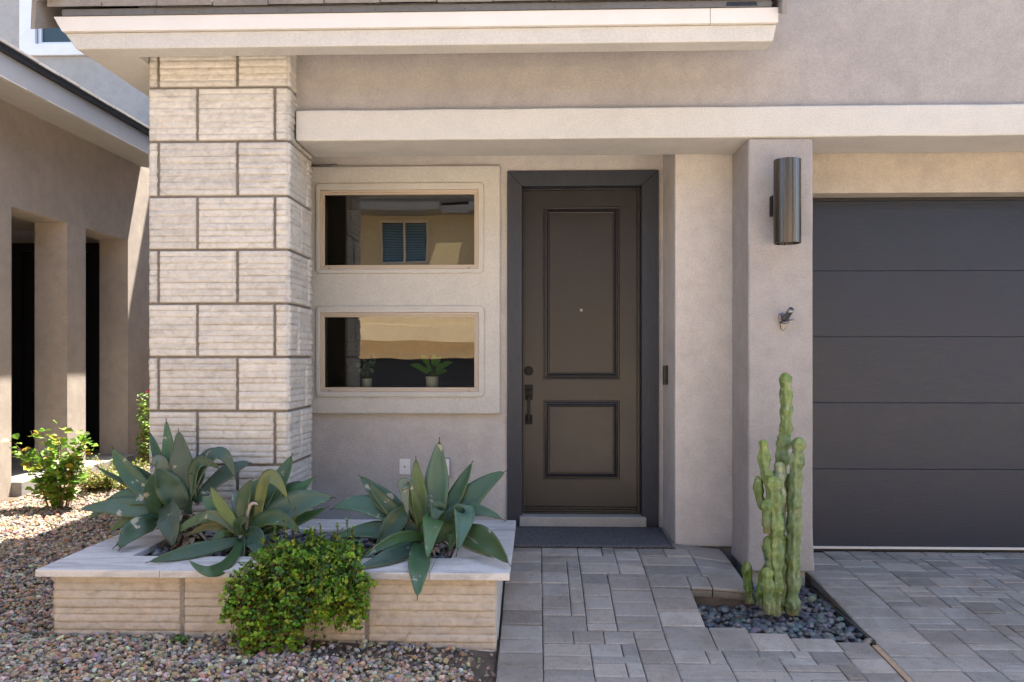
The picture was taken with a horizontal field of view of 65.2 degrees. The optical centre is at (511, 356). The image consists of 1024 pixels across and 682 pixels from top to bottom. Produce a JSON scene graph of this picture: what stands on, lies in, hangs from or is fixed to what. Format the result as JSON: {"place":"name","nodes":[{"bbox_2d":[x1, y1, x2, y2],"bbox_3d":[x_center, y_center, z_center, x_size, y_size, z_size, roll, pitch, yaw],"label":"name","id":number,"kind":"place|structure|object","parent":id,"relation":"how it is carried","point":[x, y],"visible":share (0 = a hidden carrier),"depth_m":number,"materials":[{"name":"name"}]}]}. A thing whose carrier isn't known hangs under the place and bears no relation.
{"place":"outdoors","nodes":[
{"label":"outdoors","id":0,"kind":"place"},
{"bbox_2d":[0,457,822,681],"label":"ground","id":1,"kind":"structure","parent":0,"point":[488,660],"depth_m":3.90,"materials":[{"name":"brown gravel"}]},
{"bbox_2d":[1,420,98,508],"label":"leafy shrub","id":2,"kind":"object","parent":1,"relation":"on","point":[50,485],"visible":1,"depth_m":7.18,"materials":[{"name":"green plant"}]},
{"bbox_2d":[0,38,149,499],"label":"neighbour house","id":3,"kind":"structure","parent":1,"relation":"on","point":[74,258],"depth_m":9.03,"materials":[{"name":"paint"}]},
{"bbox_2d":[12,243,99,448],"bbox_3d":[-6.104,-0.147,10.739,1.173,2.755,0.127,0,0,2],"label":"window","id":4,"kind":"structure","parent":3,"relation":"in","point":[23,254],"depth_m":10.71,"materials":[{"name":"glass"}]},
{"bbox_2d":[0,0,149,125],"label":"house","id":5,"kind":"structure","parent":1,"relation":"on","point":[55,49],"depth_m":12.80,"materials":[{"name":"grey paint"}]},
{"bbox_2d":[19,0,85,55],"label":"window","id":6,"kind":"structure","parent":5,"relation":"in","point":[51,41],"depth_m":12.78,"materials":[{"name":"white plastic"}]},
{"bbox_2d":[133,390,149,464],"bbox_3d":[-4.439,0.867,9.699,0.278,0.974,0.351,0,0,2],"label":"shrub","id":7,"kind":"object","parent":1,"relation":"on","point":[144,437],"visible":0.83,"depth_m":9.67,"materials":[{"name":"green plant"}]},
{"bbox_2d":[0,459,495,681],"bbox_3d":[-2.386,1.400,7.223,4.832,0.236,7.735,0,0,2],"label":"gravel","id":8,"kind":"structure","parent":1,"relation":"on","point":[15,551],"depth_m":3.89,"materials":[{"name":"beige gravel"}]},
{"bbox_2d":[66,453,149,490],"bbox_3d":[-4.146,1.205,8.219,0.815,0.338,1.058,0,0,2],"label":"shrub","id":9,"kind":"object","parent":8,"relation":"on","point":[94,481],"visible":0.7,"depth_m":8.05,"materials":[{"name":"green plant"}]},
{"bbox_2d":[169,634,189,642],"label":"weed","id":10,"kind":"object","parent":8,"relation":"on","point":[180,638],"visible":1,"depth_m":3.96,"materials":[{"name":"green plant"}]},
{"bbox_2d":[217,505,377,655],"bbox_3d":[-1.045,1.147,4.101,0.776,0.766,0.654,0,0,2],"label":"shrub","id":11,"kind":"object","parent":8,"relation":"on","point":[261,592],"visible":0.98,"depth_m":3.88,"materials":[{"name":"green plant"}]},
{"bbox_2d":[35,519,515,651],"bbox_3d":[-1.187,1.410,4.633,2.388,0.680,1.288,0,0,2],"label":"stone planter","id":12,"kind":"object","parent":1,"relation":"on","point":[102,587],"visible":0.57,"depth_m":4.05,"materials":[{"name":"stone"}]},
{"bbox_2d":[76,419,251,550],"bbox_3d":[-2.035,0.773,4.594,0.915,0.824,0.505,0,0,2],"label":"agave","id":13,"kind":"object","parent":12,"relation":"in","point":[166,494],"visible":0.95,"depth_m":4.65,"materials":[{"name":"green plant"}]},
{"bbox_2d":[145,453,336,576],"bbox_3d":[-1.531,0.884,4.380,0.705,0.657,0.886,0,0,42],"label":"agave","id":14,"kind":"object","parent":12,"relation":"in","point":[265,501],"visible":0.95,"depth_m":4.45,"materials":[{"name":"green plant"}]},
{"bbox_2d":[142,530,455,558],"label":"planter pebbles","id":15,"kind":"object","parent":12,"relation":"on","point":[329,535],"visible":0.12,"depth_m":4.67,"materials":[{"name":"grey gravel"}]},
{"bbox_2d":[330,437,510,599],"bbox_3d":[-0.519,0.814,4.235,1.048,0.718,0.760,0,0,2],"label":"agave","id":16,"kind":"object","parent":12,"relation":"on","point":[426,523],"visible":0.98,"depth_m":4.41,"materials":[{"name":"green plant"}]},
{"bbox_2d":[31,0,1023,587],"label":"stucco house","id":17,"kind":"structure","parent":1,"relation":"on","point":[545,226],"depth_m":5.40,"materials":[{"name":"paint"}]},
{"bbox_2d":[355,354,376,386],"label":"potted plant","id":18,"kind":"object","parent":17,"relation":"on","point":[365,369],"visible":0.98,"depth_m":6.10,"materials":[{"name":"green plant"}]},
{"bbox_2d":[320,190,477,268],"bbox_3d":[-0.837,-0.944,5.948,1.177,0.583,0.051,0,0,2],"label":"window","id":19,"kind":"structure","parent":17,"relation":"in","point":[323,194],"depth_m":5.93,"materials":[{"name":"beige plastic"}]},
{"bbox_2d":[320,313,477,391],"bbox_3d":[-0.837,-0.036,5.948,1.177,0.583,0.051,0,0,2],"label":"window","id":20,"kind":"structure","parent":17,"relation":"in","point":[323,316],"depth_m":5.93,"materials":[{"name":"beige plastic"}]},
{"bbox_2d":[399,459,409,473],"bbox_3d":[-0.801,0.819,5.973,0.080,0.116,0.007,0,0,2],"label":"outlet plate","id":21,"kind":"object","parent":17,"relation":"attached to","point":[404,466],"visible":1,"depth_m":5.97,"materials":[{"name":"white plastic"}]},
{"bbox_2d":[411,355,452,386],"bbox_3d":[-0.614,0.105,6.091,0.330,0.249,0.097,0,0,2],"label":"potted plant","id":22,"kind":"object","parent":17,"relation":"on","point":[431,380],"visible":0.98,"depth_m":6.09,"materials":[{"name":"green plant"}]},
{"bbox_2d":[445,457,450,476],"bbox_3d":[-0.496,0.822,5.945,0.076,0.147,0.045,0,0,2],"label":"outlet cover","id":23,"kind":"object","parent":17,"relation":"attached to","point":[448,461],"visible":0.44,"depth_m":5.94,"materials":[{"name":"white plastic"}]},
{"bbox_2d":[507,170,658,526],"bbox_3d":[0.525,-0.055,5.977,1.118,2.651,0.220,0,0,2],"label":"front door","id":24,"kind":"structure","parent":17,"relation":"in","point":[583,245],"depth_m":6.01,"materials":[{"name":"wood"}]},
{"bbox_2d":[663,366,667,384],"bbox_3d":[1.093,0.129,5.702,0.033,0.137,0.046,0,0,2],"label":"doorbell","id":25,"kind":"object","parent":17,"relation":"attached to","point":[665,375],"visible":1,"depth_m":5.68,"materials":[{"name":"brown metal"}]},
{"bbox_2d":[769,157,800,244],"bbox_3d":[1.661,-0.936,4.859,0.159,0.502,0.224,0,0,2],"label":"wall lamp","id":26,"kind":"object","parent":17,"relation":"attached to","point":[785,205],"visible":1,"depth_m":4.76,"materials":[{"name":"metal"}]},
{"bbox_2d":[778,307,793,330],"bbox_3d":[1.695,-0.234,4.911,0.062,0.138,0.134,0,0,-11],"label":"flag bracket","id":27,"kind":"object","parent":17,"relation":"attached to","point":[784,319],"visible":1,"depth_m":4.93,"materials":[{"name":"metal"}]},
{"bbox_2d":[812,201,1023,552],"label":"garage door","id":28,"kind":"structure","parent":17,"relation":"in","point":[918,306],"depth_m":5.58,"materials":[{"name":"paint"}]},
{"bbox_2d":[697,585,871,643],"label":"dark pebbles","id":29,"kind":"object","parent":1,"relation":"on","point":[815,618],"visible":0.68,"depth_m":4.39,"materials":[{"name":"grey gravel"}]},
{"bbox_2d":[741,373,806,615],"bbox_3d":[1.475,0.762,4.457,0.322,1.347,0.292,0,0,-14],"label":"column cactus","id":30,"kind":"object","parent":29,"relation":"on","point":[779,578],"depth_m":4.42,"materials":[{"name":"green plant"}]},
{"bbox_2d":[495,528,904,681],"bbox_3d":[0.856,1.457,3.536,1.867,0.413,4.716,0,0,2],"label":"paved walkway","id":31,"kind":"structure","parent":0,"point":[690,639],"depth_m":4.17,"materials":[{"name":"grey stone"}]},
{"bbox_2d":[513,526,673,547],"bbox_3d":[0.489,1.248,5.563,1.165,0.018,0.570,0,0,2],"label":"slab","id":32,"kind":"object","parent":31,"relation":"on","point":[593,537],"visible":0.88,"depth_m":5.51,"materials":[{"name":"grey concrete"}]},
{"bbox_2d":[872,645,913,681],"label":"joint strip","id":33,"kind":"object","parent":31,"relation":"on","point":[903,675],"visible":0.55,"depth_m":3.81,"materials":[{"name":"beige concrete"}]},
{"bbox_2d":[693,595,753,625],"bbox_3d":[1.205,1.502,4.566,0.385,0.216,0.800,0,0,2],"label":"bed edge","id":34,"kind":"object","parent":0,"point":[715,602],"visible":0.11,"depth_m":4.64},
{"bbox_2d":[809,588,875,645],"bbox_3d":[1.845,1.522,4.512,0.018,0.175,0.930,0,0,2],"label":"driveway edge","id":35,"kind":"object","parent":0,"point":[848,622],"visible":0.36,"depth_m":4.39,"materials":[{"name":"grey concrete"}]},
{"bbox_2d":[805,551,1023,681],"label":"driveway","id":36,"kind":"structure","parent":0,"point":[935,617],"depth_m":4.51,"materials":[{"name":"grey stone"}]}
]}

